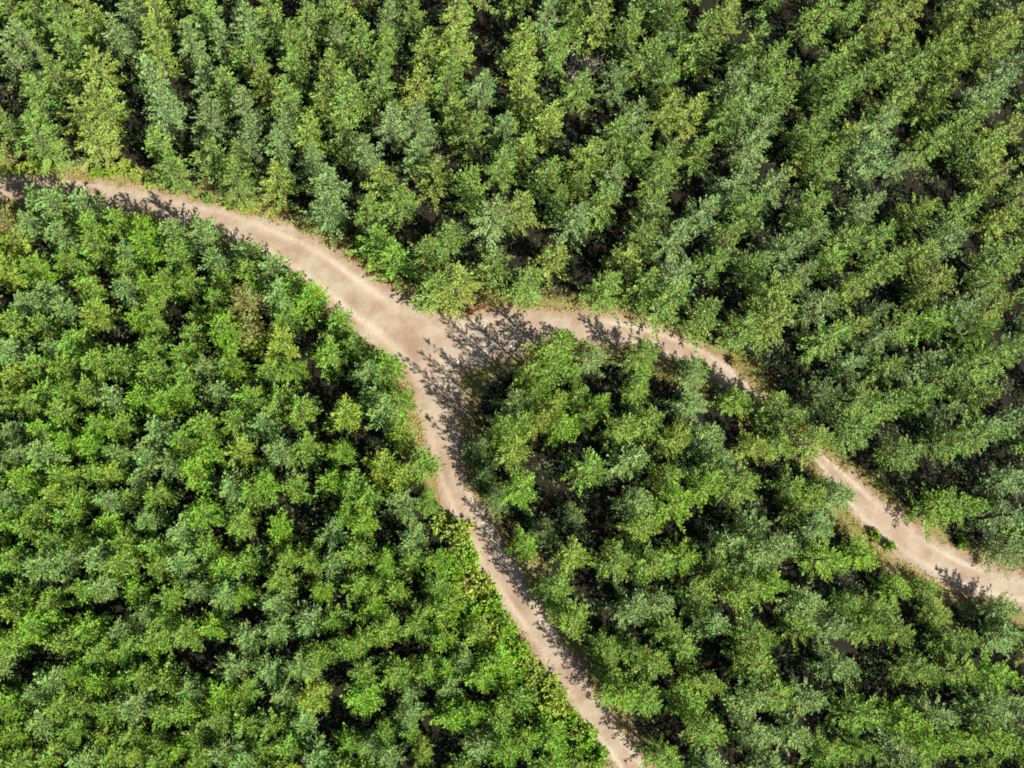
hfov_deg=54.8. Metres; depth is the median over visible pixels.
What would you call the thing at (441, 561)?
young fir
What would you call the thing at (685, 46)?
fir tree
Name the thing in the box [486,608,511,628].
shrub
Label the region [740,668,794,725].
fir tree
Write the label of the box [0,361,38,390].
young fir
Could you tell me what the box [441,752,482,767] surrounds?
young fir
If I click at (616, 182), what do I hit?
spruce tree
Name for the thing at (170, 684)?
young fir
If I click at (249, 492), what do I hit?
young fir
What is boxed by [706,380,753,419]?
fir tree
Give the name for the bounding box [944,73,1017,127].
spruce tree
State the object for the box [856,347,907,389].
fir tree
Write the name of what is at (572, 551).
fir tree
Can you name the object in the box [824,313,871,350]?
fir tree
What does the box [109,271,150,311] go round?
young spruce
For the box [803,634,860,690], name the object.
spruce tree
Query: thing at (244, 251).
young spruce
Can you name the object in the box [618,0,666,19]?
spruce tree
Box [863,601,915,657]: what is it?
fir tree
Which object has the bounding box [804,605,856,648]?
spruce tree
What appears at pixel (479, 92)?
spruce tree
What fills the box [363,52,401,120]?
fir tree
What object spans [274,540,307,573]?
young fir
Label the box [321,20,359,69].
spruce tree
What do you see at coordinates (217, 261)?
young spruce
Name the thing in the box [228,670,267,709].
young fir
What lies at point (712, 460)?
spruce tree
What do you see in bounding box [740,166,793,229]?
spruce tree
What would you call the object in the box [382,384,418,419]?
young fir
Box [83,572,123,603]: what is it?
young spruce
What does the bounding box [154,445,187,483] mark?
young spruce
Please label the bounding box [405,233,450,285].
fir tree
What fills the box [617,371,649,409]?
fir tree
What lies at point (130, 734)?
young fir
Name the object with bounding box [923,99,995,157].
fir tree
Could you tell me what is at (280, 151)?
spruce tree
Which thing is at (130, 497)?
young fir
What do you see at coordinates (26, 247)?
shrub
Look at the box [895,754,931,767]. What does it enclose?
fir tree
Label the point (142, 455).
young spruce
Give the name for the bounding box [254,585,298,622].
young spruce
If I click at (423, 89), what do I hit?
fir tree
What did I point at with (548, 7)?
spruce tree
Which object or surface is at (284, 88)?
fir tree
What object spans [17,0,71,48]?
fir tree
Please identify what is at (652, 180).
fir tree
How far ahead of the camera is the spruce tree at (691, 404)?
88.13 m
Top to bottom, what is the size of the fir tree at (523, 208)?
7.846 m
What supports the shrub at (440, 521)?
on the ground at (580, 270)
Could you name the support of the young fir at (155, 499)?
on the ground at (580, 270)
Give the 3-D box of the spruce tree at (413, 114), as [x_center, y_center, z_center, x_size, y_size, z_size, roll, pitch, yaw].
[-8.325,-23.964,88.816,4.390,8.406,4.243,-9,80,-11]
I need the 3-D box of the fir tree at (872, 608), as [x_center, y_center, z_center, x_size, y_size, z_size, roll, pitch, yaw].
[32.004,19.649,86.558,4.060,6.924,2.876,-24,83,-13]
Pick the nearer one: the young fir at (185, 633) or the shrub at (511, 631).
the young fir at (185, 633)
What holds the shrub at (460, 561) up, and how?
on the ground at (580, 270)
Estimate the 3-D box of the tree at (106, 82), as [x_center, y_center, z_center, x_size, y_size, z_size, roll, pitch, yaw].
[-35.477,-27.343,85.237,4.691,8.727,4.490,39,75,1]
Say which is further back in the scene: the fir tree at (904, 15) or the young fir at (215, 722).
the fir tree at (904, 15)
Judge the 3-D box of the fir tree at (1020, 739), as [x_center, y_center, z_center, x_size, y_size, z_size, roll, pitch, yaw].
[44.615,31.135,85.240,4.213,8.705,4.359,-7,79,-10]
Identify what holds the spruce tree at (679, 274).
on the ground at (580, 270)
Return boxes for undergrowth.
[0,0,1023,767]
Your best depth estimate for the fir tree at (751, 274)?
90.52 m
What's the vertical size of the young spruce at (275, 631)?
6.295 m
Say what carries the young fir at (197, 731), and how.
on the ground at (580, 270)
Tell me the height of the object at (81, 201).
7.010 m
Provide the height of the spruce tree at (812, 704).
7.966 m
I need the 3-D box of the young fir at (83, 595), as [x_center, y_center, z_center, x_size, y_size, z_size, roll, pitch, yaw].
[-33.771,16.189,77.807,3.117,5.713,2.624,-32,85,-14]
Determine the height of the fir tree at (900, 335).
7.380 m
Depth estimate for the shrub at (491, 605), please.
83.39 m
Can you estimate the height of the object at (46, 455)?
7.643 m
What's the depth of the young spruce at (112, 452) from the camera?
79.97 m
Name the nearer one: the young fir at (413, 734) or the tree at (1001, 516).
the young fir at (413, 734)
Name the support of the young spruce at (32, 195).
on the ground at (580, 270)
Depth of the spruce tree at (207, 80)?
87.55 m
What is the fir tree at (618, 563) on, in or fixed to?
on the ground at (580, 270)
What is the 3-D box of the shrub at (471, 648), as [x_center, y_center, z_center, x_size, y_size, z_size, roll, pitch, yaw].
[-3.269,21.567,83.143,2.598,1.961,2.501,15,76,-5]
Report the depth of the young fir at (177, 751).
76.02 m
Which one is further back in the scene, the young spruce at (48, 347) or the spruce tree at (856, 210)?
the spruce tree at (856, 210)
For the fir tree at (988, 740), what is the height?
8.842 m
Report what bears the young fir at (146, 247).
on the ground at (580, 270)
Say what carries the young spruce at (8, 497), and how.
on the ground at (580, 270)
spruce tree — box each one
[0,16,51,64]
[0,38,57,100]
[101,11,150,76]
[112,0,171,57]
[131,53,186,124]
[143,86,200,150]
[177,18,218,76]
[189,60,217,108]
[189,93,240,149]
[207,17,243,68]
[224,84,269,139]
[227,0,275,65]
[236,118,274,170]
[258,125,297,178]
[271,104,307,155]
[292,142,327,186]
[297,190,354,251]
[305,165,361,216]
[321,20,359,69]
[344,132,383,181]
[372,0,404,49]
[372,100,408,152]
[389,137,440,186]
[395,96,441,154]
[458,67,509,123]
[463,192,520,254]
[481,111,516,153]
[488,387,531,425]
[517,0,564,48]
[548,200,590,255]
[568,339,617,377]
[584,159,626,211]
[593,58,633,115]
[601,437,651,487]
[605,582,653,634]
[608,480,655,524]
[609,95,655,148]
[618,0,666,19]
[637,581,676,625]
[643,23,681,70]
[646,251,695,310]
[652,218,693,263]
[662,387,707,423]
[666,354,710,398]
[672,192,721,245]
[682,740,727,767]
[685,606,732,641]
[688,528,744,567]
[689,442,736,479]
[699,158,759,214]
[702,55,756,116]
[718,82,766,143]
[719,670,771,726]
[721,112,780,178]
[722,502,772,550]
[724,717,774,757]
[725,548,767,583]
[731,734,793,767]
[734,529,800,577]
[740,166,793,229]
[744,226,810,282]
[762,707,813,756]
[765,580,827,627]
[777,259,819,296]
[781,669,829,725]
[784,218,829,255]
[786,510,835,546]
[789,284,840,331]
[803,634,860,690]
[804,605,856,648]
[811,472,857,520]
[817,350,869,383]
[827,190,886,238]
[831,134,898,196]
[850,100,903,154]
[851,299,896,331]
[852,326,896,366]
[861,722,922,767]
[870,150,916,188]
[881,347,948,391]
[903,221,974,275]
[903,687,961,737]
[917,290,993,346]
[920,400,968,429]
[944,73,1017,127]
[948,686,1017,741]
[962,403,1023,451]
[965,0,1012,16]
[966,49,1023,103]
[966,590,1021,630]
[968,682,1023,730]
[969,604,1023,658]
[970,461,1023,497]
[977,532,1023,579]
[1006,458,1023,494]
[1014,143,1023,184]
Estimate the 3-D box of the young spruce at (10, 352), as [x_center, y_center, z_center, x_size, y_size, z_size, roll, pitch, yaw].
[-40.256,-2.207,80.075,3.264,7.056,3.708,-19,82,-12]
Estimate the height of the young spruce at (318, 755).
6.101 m
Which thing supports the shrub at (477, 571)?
on the ground at (580, 270)
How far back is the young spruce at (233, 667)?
78.11 m
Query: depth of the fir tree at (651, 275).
89.07 m
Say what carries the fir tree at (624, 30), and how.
on the ground at (580, 270)
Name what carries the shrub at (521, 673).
on the ground at (580, 270)
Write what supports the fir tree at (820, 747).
on the ground at (580, 270)
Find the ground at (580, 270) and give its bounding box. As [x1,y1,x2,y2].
[0,0,1023,767]
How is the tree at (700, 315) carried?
on the ground at (580, 270)
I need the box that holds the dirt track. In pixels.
[0,168,1023,767]
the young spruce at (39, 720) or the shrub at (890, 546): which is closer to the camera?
the young spruce at (39, 720)
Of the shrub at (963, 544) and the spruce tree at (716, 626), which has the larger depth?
the shrub at (963, 544)
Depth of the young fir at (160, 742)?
76.39 m
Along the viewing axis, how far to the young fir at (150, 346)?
81.46 m
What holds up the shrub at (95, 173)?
on the ground at (580, 270)
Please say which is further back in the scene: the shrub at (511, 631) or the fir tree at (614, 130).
the fir tree at (614, 130)
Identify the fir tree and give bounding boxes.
[0,0,22,26]
[0,0,37,44]
[0,29,17,53]
[0,107,43,164]
[0,142,13,180]
[13,108,68,168]
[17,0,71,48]
[19,71,66,125]
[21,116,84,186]
[36,48,82,111]
[40,0,94,60]
[45,0,80,11]
[52,21,98,84]
[56,93,110,144]
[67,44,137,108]
[70,0,130,52]
[74,82,134,148]
[74,114,123,171]
[97,0,149,10]
[133,16,187,79]
[138,0,190,61]
[141,125,186,186]
[148,152,205,199]
[164,0,197,17]
[182,0,226,50]
[184,137,240,193]
[206,65,254,118]
[212,160,260,213]
[221,0,249,16]
[224,136,262,185]
[225,32,279,89]
[246,61,285,113]
[248,0,291,54]
[258,161,311,219]
[263,77,313,129]
[275,17,309,72]
[275,43,321,95]
[289,0,326,58]
[292,109,327,154]
[304,75,340,140]
[305,47,348,100]
[316,0,353,57]
[321,67,379,138]
[322,116,366,174]
[335,0,377,21]
[341,18,384,82]
[345,222,395,271]
[348,191,389,231]
[359,161,406,217]
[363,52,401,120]
[368,23,401,69]
[369,240,422,290]
[374,183,419,231]
[380,0,404,8]
[389,62,439,123]
[395,0,427,51]
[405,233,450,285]
[406,26,445,74]
[408,270,457,318]
[409,150,458,214]
[423,25,476,81]
[424,53,470,122]
[426,91,470,143]
[426,261,487,319]
[428,219,472,272]
[432,0,476,54]
[437,0,498,24]
[441,163,489,220]
[446,110,501,166]
[457,425,493,463]
[462,246,521,295]
[462,457,501,494]
[478,480,514,524]
[480,410,515,453]
[481,142,518,193]
[490,35,541,103]
[490,435,535,473]
[493,0,532,20]
[493,16,542,69]
[493,261,546,312]
[494,189,545,239]
[497,464,536,516]
[498,77,542,139]
[501,131,538,180]
[503,523,537,565]
[506,409,534,441]
[509,358,542,391]
[512,99,566,157]
[516,155,565,211]
[519,379,551,415]
[520,327,579,375]
[521,513,559,551]
[523,406,558,445]
[523,565,574,615]
[527,353,571,395]
[528,242,576,288]
[531,26,571,80]
[536,183,569,227]
[537,389,569,421]
[539,594,597,646]
[542,410,581,451]
[549,534,592,579]
[550,66,602,121]
[551,0,583,48]
[551,500,588,540]
[557,0,583,11]
[559,136,611,193]
[559,446,612,500]
[560,358,583,391]
[560,380,589,419]
[562,169,590,213]
[565,0,614,60]
[569,404,597,439]
[576,185,616,239]
[576,269,623,319]
[577,392,612,424]
[579,624,621,670]
[580,115,634,177]
[585,652,624,691]
[587,537,634,594]
[592,410,640,452]
[592,667,644,713]
[598,243,643,288]
[607,0,646,66]
[610,131,653,184]
[610,334,660,381]
[610,507,661,550]
[612,266,661,316]
[613,29,676,97]
[613,628,646,667]
[616,399,668,449]
[617,217,661,263]
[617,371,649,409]
[619,674,662,722]
[622,642,675,685]
[623,184,674,241]
[625,540,678,587]
[626,161,677,206]
[630,280,690,342]
[632,0,687,44]
[632,731,684,767]
[638,456,686,502]
[640,137,684,183]
[641,613,683,648]
[643,56,681,103]
[643,87,684,140]
[645,478,696,533]
[647,416,691,464]
[654,3,725,84]
[657,668,707,724]
[658,532,701,587]
[660,621,700,668]
[663,575,715,624]
[664,0,699,8]
[666,92,710,141]
[675,133,715,184]
[676,660,726,699]
[677,708,729,751]
[683,547,732,590]
[691,90,746,151]
[691,244,731,288]
[701,218,749,254]
[703,0,741,49]
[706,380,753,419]
[709,192,767,235]
[713,566,770,620]
[715,20,770,82]
[719,606,779,658]
[720,641,778,686]
[723,249,772,294]
[730,420,774,467]
[737,271,803,318]
[740,0,784,23]
[740,390,788,429]
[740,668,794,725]
[741,54,801,121]
[743,567,789,612]
[745,37,791,102]
[752,427,798,466]
[758,404,809,448]
[763,460,804,506]
[770,611,819,650]
[773,494,812,526]
[775,106,834,161]
[778,189,833,245]
[780,138,824,177]
[785,0,844,51]
[791,56,838,110]
[791,472,826,516]
[791,530,842,584]
[793,140,850,200]
[797,721,851,767]
[800,249,849,286]
[803,31,865,95]
[807,72,858,131]
[808,222,865,276]
[814,272,878,318]
[819,117,865,170]
[823,586,868,618]
[823,678,891,738]
[824,0,865,41]
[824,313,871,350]
[824,375,881,422]
[827,608,888,647]
[828,57,881,113]
[832,19,885,68]
[832,532,879,575]
[835,728,883,767]
[845,219,899,261]
[847,0,870,13]
[847,386,915,432]
[848,591,900,625]
[850,0,901,55]
[850,246,909,289]
[856,32,915,94]
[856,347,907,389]
[862,75,925,138]
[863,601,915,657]
[864,692,933,742]
[865,566,912,612]
[867,306,925,351]
[877,0,924,48]
[880,37,946,103]
[880,649,943,687]
[884,193,941,248]
[885,236,940,288]
[887,719,962,767]
[893,285,942,316]
[894,378,941,421]
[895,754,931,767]
[898,120,960,171]
[898,303,956,351]
[900,361,969,402]
[901,78,960,140]
[902,262,958,306]
[903,481,976,543]
[905,573,942,605]
[909,596,953,635]
[912,17,969,68]
[915,422,963,464]
[918,0,981,47]
[921,615,985,656]
[922,42,979,99]
[922,647,983,693]
[922,726,980,763]
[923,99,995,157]
[925,484,990,531]
[928,192,988,240]
[929,409,1011,468]
[930,0,977,21]
[936,16,998,77]
[941,129,1008,184]
[941,340,1017,399]
[943,311,1003,359]
[943,378,1004,424]
[951,156,1023,212]
[952,716,1023,764]
[955,755,1000,767]
[957,648,1023,701]
[958,20,1023,81]
[959,236,1023,290]
[961,262,1016,311]
[965,111,1023,168]
[967,289,1020,326]
[969,204,1023,248]
[970,1,1023,64]
[972,331,1023,379]
[995,171,1023,212]
[998,716,1023,767]
[1001,214,1023,266]
[1001,516,1023,551]
[1005,424,1023,455]
[1008,23,1023,45]
[1010,275,1023,303]
[1012,316,1023,343]
[1013,633,1023,667]
[1014,755,1023,767]
[1015,93,1023,124]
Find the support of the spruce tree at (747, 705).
on the ground at (580, 270)
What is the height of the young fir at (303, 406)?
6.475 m
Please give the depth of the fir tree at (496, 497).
84.64 m
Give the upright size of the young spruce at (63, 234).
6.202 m
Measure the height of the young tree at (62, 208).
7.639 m
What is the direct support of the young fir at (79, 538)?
on the ground at (580, 270)
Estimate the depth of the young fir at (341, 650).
78.93 m
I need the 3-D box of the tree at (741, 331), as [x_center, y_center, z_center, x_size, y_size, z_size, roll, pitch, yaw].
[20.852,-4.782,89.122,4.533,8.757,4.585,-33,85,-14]
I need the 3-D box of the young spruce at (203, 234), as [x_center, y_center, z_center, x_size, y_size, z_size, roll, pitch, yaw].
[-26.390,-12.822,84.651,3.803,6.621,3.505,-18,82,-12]
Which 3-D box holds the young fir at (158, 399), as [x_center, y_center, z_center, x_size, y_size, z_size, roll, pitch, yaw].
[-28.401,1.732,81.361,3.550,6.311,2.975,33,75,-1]
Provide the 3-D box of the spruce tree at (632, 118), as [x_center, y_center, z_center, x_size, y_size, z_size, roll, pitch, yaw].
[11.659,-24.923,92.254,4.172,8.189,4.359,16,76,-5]
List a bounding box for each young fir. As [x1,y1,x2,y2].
[0,201,26,244]
[0,233,29,264]
[0,245,30,293]
[0,308,37,344]
[0,325,9,342]
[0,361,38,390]
[0,362,13,382]
[0,380,38,417]
[0,438,13,457]
[0,451,12,497]
[0,504,33,535]
[0,530,15,550]
[0,540,45,577]
[0,563,12,594]
[0,588,35,623]
[0,618,45,670]
[0,678,41,725]
[0,712,37,748]
[0,740,7,758]
[0,745,24,767]
[1,573,53,613]
[2,459,54,501]
[6,732,43,767]
[7,514,46,542]
[13,250,62,294]
[13,388,48,422]
[13,605,76,645]
[16,352,62,385]
[19,496,57,531]
[22,417,68,448]
[23,312,74,349]
[29,376,68,415]
[30,522,81,556]
[34,734,75,767]
[36,580,79,621]
[38,479,74,512]
[41,684,85,728]
[42,397,84,436]
[42,624,91,660]
[44,460,86,490]
[45,350,93,391]
[46,506,86,532]
[51,246,99,289]
[51,380,88,411]
[53,430,85,456]
[55,708,98,747]
[56,323,104,369]
[60,649,98,694]
[62,480,100,519]
[64,609,114,651]
[65,522,107,556]
[65,567,102,607]
[66,681,112,718]
[69,275,112,314]
[73,209,112,253]
[75,431,109,461]
[76,228,126,271]
[76,372,108,411]
[77,457,117,495]
[78,297,124,336]
[78,407,126,442]
[78,632,123,673]
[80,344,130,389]
[81,662,126,697]
[88,510,134,536]
[89,720,126,749]
[92,692,132,726]
[97,737,140,767]
[98,540,150,584]
[99,206,140,245]
[101,460,138,487]
[102,344,144,388]
[105,523,146,561]
[106,256,149,292]
[106,408,146,444]
[107,659,140,694]
[108,628,143,671]
[117,720,155,750]
[119,487,147,513]
[119,573,155,612]
[122,739,150,767]
[123,378,172,419]
[124,228,167,273]
[124,306,163,340]
[125,656,165,691]
[126,211,168,252]
[130,357,177,394]
[132,616,174,662]
[134,334,177,367]
[135,272,161,303]
[136,532,186,566]
[139,739,180,767]
[140,295,169,323]
[142,480,188,522]
[142,550,176,586]
[144,721,180,753]
[146,318,173,345]
[146,385,186,425]
[147,266,185,303]
[148,574,188,614]
[148,653,197,698]
[148,693,179,734]
[152,600,185,633]
[159,240,200,276]
[160,424,202,461]
[163,378,204,413]
[165,728,201,763]
[166,340,200,368]
[166,360,206,395]
[167,694,209,729]
[170,612,215,652]
[172,268,213,307]
[178,454,217,495]
[179,320,211,355]
[180,736,215,767]
[181,302,217,330]
[181,713,218,750]
[182,492,228,533]
[186,409,225,445]
[191,435,230,476]
[192,530,230,574]
[197,604,239,642]
[198,702,241,738]
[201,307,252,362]
[203,286,229,317]
[204,545,238,588]
[204,671,241,715]
[208,267,236,302]
[212,345,256,385]
[219,400,259,444]
[224,430,265,473]
[224,504,261,546]
[225,258,273,296]
[225,382,272,424]
[227,282,272,332]
[227,700,264,745]
[228,543,270,579]
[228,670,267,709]
[230,576,264,613]
[233,310,271,349]
[236,473,266,518]
[242,735,283,767]
[247,356,288,390]
[252,465,283,507]
[253,705,294,740]
[259,325,300,372]
[261,562,307,602]
[263,507,300,555]
[265,381,302,424]
[267,304,309,346]
[268,751,301,767]
[271,724,311,761]
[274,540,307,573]
[277,269,317,312]
[278,358,311,390]
[281,468,313,505]
[283,429,330,472]
[284,392,323,436]
[288,668,334,716]
[292,280,330,328]
[295,541,324,578]
[300,636,339,674]
[305,577,337,605]
[306,334,349,384]
[313,464,358,500]
[317,304,355,343]
[319,599,357,633]
[320,393,364,434]
[323,436,361,466]
[328,500,358,537]
[328,630,363,663]
[328,749,360,767]
[329,722,369,755]
[333,537,376,575]
[335,328,374,363]
[337,466,374,511]
[338,569,377,607]
[340,676,385,721]
[345,505,380,543]
[346,620,384,661]
[346,651,379,690]
[347,753,387,767]
[351,480,387,517]
[354,589,387,624]
[361,447,401,491]
[367,569,390,596]
[369,347,407,391]
[369,541,398,578]
[371,605,405,650]
[373,710,400,747]
[375,650,422,693]
[378,569,413,607]
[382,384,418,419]
[382,415,417,457]
[383,463,414,500]
[394,548,429,583]
[397,719,423,745]
[400,445,445,488]
[400,597,431,644]
[406,732,435,767]
[410,648,441,689]
[413,486,441,518]
[418,571,452,612]
[418,583,466,636]
[421,546,458,580]
[422,624,460,655]
[423,693,470,734]
[435,654,459,685]
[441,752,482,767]
[453,656,499,694]
[454,694,491,730]
[456,615,492,649]
[481,699,514,738]
[484,637,513,675]
[484,725,521,767]
[491,679,538,722]
[507,719,539,762]
[527,747,568,767]
[530,714,568,757]
[568,759,587,767]
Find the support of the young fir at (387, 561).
on the ground at (580, 270)
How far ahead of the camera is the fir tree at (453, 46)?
90.31 m
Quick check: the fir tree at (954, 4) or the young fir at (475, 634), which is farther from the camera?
the fir tree at (954, 4)
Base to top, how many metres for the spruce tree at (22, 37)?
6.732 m
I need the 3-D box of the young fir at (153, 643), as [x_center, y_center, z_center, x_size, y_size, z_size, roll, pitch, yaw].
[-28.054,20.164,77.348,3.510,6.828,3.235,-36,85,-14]
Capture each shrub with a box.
[0,205,27,235]
[0,225,32,255]
[12,162,26,177]
[23,158,41,178]
[37,160,56,171]
[89,163,104,177]
[103,163,121,179]
[115,156,130,175]
[123,167,146,182]
[144,176,156,189]
[202,192,214,204]
[221,199,235,211]
[231,308,262,322]
[238,331,271,362]
[240,202,250,212]
[428,510,451,534]
[433,545,456,568]
[440,515,475,544]
[440,562,472,595]
[446,534,472,556]
[447,611,479,634]
[451,550,468,568]
[452,586,474,612]
[455,595,483,626]
[456,567,480,597]
[457,543,481,570]
[459,635,480,650]
[463,561,485,578]
[465,305,475,315]
[466,570,498,601]
[468,622,509,653]
[469,643,497,667]
[475,299,486,311]
[477,586,505,618]
[479,610,496,630]
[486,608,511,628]
[490,668,519,698]
[495,620,519,645]
[495,654,521,677]
[497,701,526,727]
[506,638,531,668]
[510,661,530,688]
[514,685,542,716]
[519,650,536,671]
[522,661,547,690]
[527,715,544,741]
[528,700,552,724]
[536,672,561,696]
[538,691,566,716]
[540,749,563,765]
[542,682,568,701]
[549,694,578,720]
[551,717,568,748]
[559,745,575,765]
[562,710,581,728]
[562,715,586,743]
[564,739,587,762]
[565,50,604,86]
[569,720,601,756]
[580,739,610,767]
[700,357,711,376]
[714,336,725,346]
[727,355,739,368]
[797,422,806,435]
[867,528,882,543]
[884,539,898,552]
[957,537,969,551]
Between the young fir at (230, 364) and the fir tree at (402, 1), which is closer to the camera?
the young fir at (230, 364)
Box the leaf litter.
[0,154,1022,767]
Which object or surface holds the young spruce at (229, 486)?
on the ground at (580, 270)
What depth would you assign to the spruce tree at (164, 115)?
85.14 m
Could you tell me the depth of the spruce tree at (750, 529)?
85.05 m
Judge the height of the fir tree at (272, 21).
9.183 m
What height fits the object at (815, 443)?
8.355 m
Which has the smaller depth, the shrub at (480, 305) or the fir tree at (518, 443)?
the fir tree at (518, 443)
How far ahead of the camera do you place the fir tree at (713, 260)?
91.29 m
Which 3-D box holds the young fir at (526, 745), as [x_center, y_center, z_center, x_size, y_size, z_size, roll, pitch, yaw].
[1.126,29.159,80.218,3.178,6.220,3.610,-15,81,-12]
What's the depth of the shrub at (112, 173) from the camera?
86.73 m
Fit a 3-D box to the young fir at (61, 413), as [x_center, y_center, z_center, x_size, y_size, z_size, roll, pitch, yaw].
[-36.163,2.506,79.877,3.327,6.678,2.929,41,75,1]
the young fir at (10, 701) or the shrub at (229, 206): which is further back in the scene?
the shrub at (229, 206)
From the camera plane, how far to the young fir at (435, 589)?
80.77 m
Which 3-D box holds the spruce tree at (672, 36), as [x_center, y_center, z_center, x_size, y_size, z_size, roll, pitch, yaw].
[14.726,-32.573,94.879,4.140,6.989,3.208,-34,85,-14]
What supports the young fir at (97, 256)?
on the ground at (580, 270)
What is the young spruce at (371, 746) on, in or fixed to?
on the ground at (580, 270)
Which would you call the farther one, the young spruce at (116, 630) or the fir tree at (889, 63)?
the fir tree at (889, 63)
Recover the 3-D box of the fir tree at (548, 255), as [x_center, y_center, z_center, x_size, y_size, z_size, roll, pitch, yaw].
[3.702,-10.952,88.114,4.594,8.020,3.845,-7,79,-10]
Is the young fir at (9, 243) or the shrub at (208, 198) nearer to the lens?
the young fir at (9, 243)
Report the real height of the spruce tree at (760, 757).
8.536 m
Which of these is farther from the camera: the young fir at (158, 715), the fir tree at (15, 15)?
the fir tree at (15, 15)
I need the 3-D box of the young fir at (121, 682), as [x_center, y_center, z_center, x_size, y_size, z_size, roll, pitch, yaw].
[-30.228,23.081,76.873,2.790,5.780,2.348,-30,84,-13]
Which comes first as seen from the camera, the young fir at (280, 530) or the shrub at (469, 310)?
the young fir at (280, 530)
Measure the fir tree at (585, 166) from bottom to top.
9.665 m
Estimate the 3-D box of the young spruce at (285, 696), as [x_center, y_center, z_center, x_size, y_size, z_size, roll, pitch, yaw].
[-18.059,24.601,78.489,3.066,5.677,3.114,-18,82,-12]
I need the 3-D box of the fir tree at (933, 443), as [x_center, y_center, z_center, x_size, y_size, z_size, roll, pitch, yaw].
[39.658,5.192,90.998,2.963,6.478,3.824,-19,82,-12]
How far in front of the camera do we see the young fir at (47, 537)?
77.35 m
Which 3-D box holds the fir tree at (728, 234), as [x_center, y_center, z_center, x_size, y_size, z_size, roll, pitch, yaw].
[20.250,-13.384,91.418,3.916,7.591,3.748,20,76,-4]
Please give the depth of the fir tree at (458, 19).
91.64 m
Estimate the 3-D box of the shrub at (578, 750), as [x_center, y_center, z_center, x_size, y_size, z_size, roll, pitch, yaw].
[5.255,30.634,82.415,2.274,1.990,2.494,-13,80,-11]
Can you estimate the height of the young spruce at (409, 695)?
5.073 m
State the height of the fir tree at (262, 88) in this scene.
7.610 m
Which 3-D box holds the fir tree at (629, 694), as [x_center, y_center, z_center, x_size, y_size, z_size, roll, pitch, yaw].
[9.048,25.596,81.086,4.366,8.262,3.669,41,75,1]
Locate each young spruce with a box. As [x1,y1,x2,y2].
[0,334,35,377]
[0,399,16,428]
[0,415,40,448]
[0,441,35,470]
[0,482,32,514]
[0,650,23,681]
[8,289,50,322]
[13,209,55,242]
[19,666,59,712]
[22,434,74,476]
[22,543,65,589]
[23,183,63,234]
[24,697,63,746]
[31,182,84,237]
[31,277,74,316]
[32,657,79,697]
[38,337,78,363]
[43,219,83,261]
[49,295,89,327]
[49,542,89,583]
[62,739,110,767]
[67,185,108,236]
[80,537,118,580]
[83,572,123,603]
[89,487,137,516]
[93,381,138,417]
[101,442,141,468]
[106,606,140,646]
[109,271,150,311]
[113,238,142,276]
[113,680,163,727]
[126,465,156,501]
[126,591,162,630]
[131,438,161,475]
[132,505,173,543]
[139,410,182,454]
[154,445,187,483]
[156,217,197,257]
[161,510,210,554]
[161,545,209,587]
[174,667,214,701]
[183,214,228,257]
[184,572,213,606]
[190,352,228,386]
[196,245,239,285]
[199,378,241,413]
[202,726,246,767]
[207,575,245,617]
[210,646,254,684]
[212,463,248,511]
[224,238,268,272]
[225,618,270,660]
[226,740,258,767]
[241,405,286,446]
[245,650,292,692]
[252,249,293,297]
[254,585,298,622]
[256,611,299,651]
[258,432,303,471]
[259,273,296,318]
[268,675,302,710]
[278,647,323,686]
[289,706,319,736]
[291,600,330,644]
[300,731,336,767]
[309,510,352,549]
[315,547,348,585]
[347,355,389,391]
[353,725,383,758]
[356,384,389,419]
[363,396,406,438]
[374,735,411,767]
[379,484,420,524]
[389,698,430,733]
[393,513,429,561]
[394,677,426,708]
[430,668,468,705]
[445,639,477,673]
[458,717,503,764]
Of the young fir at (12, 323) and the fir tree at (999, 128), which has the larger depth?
the fir tree at (999, 128)
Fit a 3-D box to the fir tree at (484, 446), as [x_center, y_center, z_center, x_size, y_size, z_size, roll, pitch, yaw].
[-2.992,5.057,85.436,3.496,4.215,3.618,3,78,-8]
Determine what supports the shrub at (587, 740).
on the ground at (580, 270)
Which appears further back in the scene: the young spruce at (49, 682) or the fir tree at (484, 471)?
the fir tree at (484, 471)
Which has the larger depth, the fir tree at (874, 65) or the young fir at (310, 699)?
the fir tree at (874, 65)
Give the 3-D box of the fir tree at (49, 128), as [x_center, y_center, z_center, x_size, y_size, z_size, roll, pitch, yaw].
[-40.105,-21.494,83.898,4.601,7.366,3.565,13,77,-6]
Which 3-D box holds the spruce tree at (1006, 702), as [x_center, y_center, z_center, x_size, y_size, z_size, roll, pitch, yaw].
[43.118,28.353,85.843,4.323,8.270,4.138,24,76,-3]
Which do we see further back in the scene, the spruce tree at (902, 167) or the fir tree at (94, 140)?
the spruce tree at (902, 167)
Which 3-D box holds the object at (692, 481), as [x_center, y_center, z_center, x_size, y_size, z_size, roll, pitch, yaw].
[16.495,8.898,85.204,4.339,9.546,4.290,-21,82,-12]
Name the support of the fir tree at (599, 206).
on the ground at (580, 270)
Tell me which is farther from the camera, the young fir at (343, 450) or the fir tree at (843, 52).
the fir tree at (843, 52)
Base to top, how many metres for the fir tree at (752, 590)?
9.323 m
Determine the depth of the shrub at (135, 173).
87.00 m
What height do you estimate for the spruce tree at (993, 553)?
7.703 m
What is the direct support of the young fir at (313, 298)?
on the ground at (580, 270)
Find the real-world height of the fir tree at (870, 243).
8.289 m

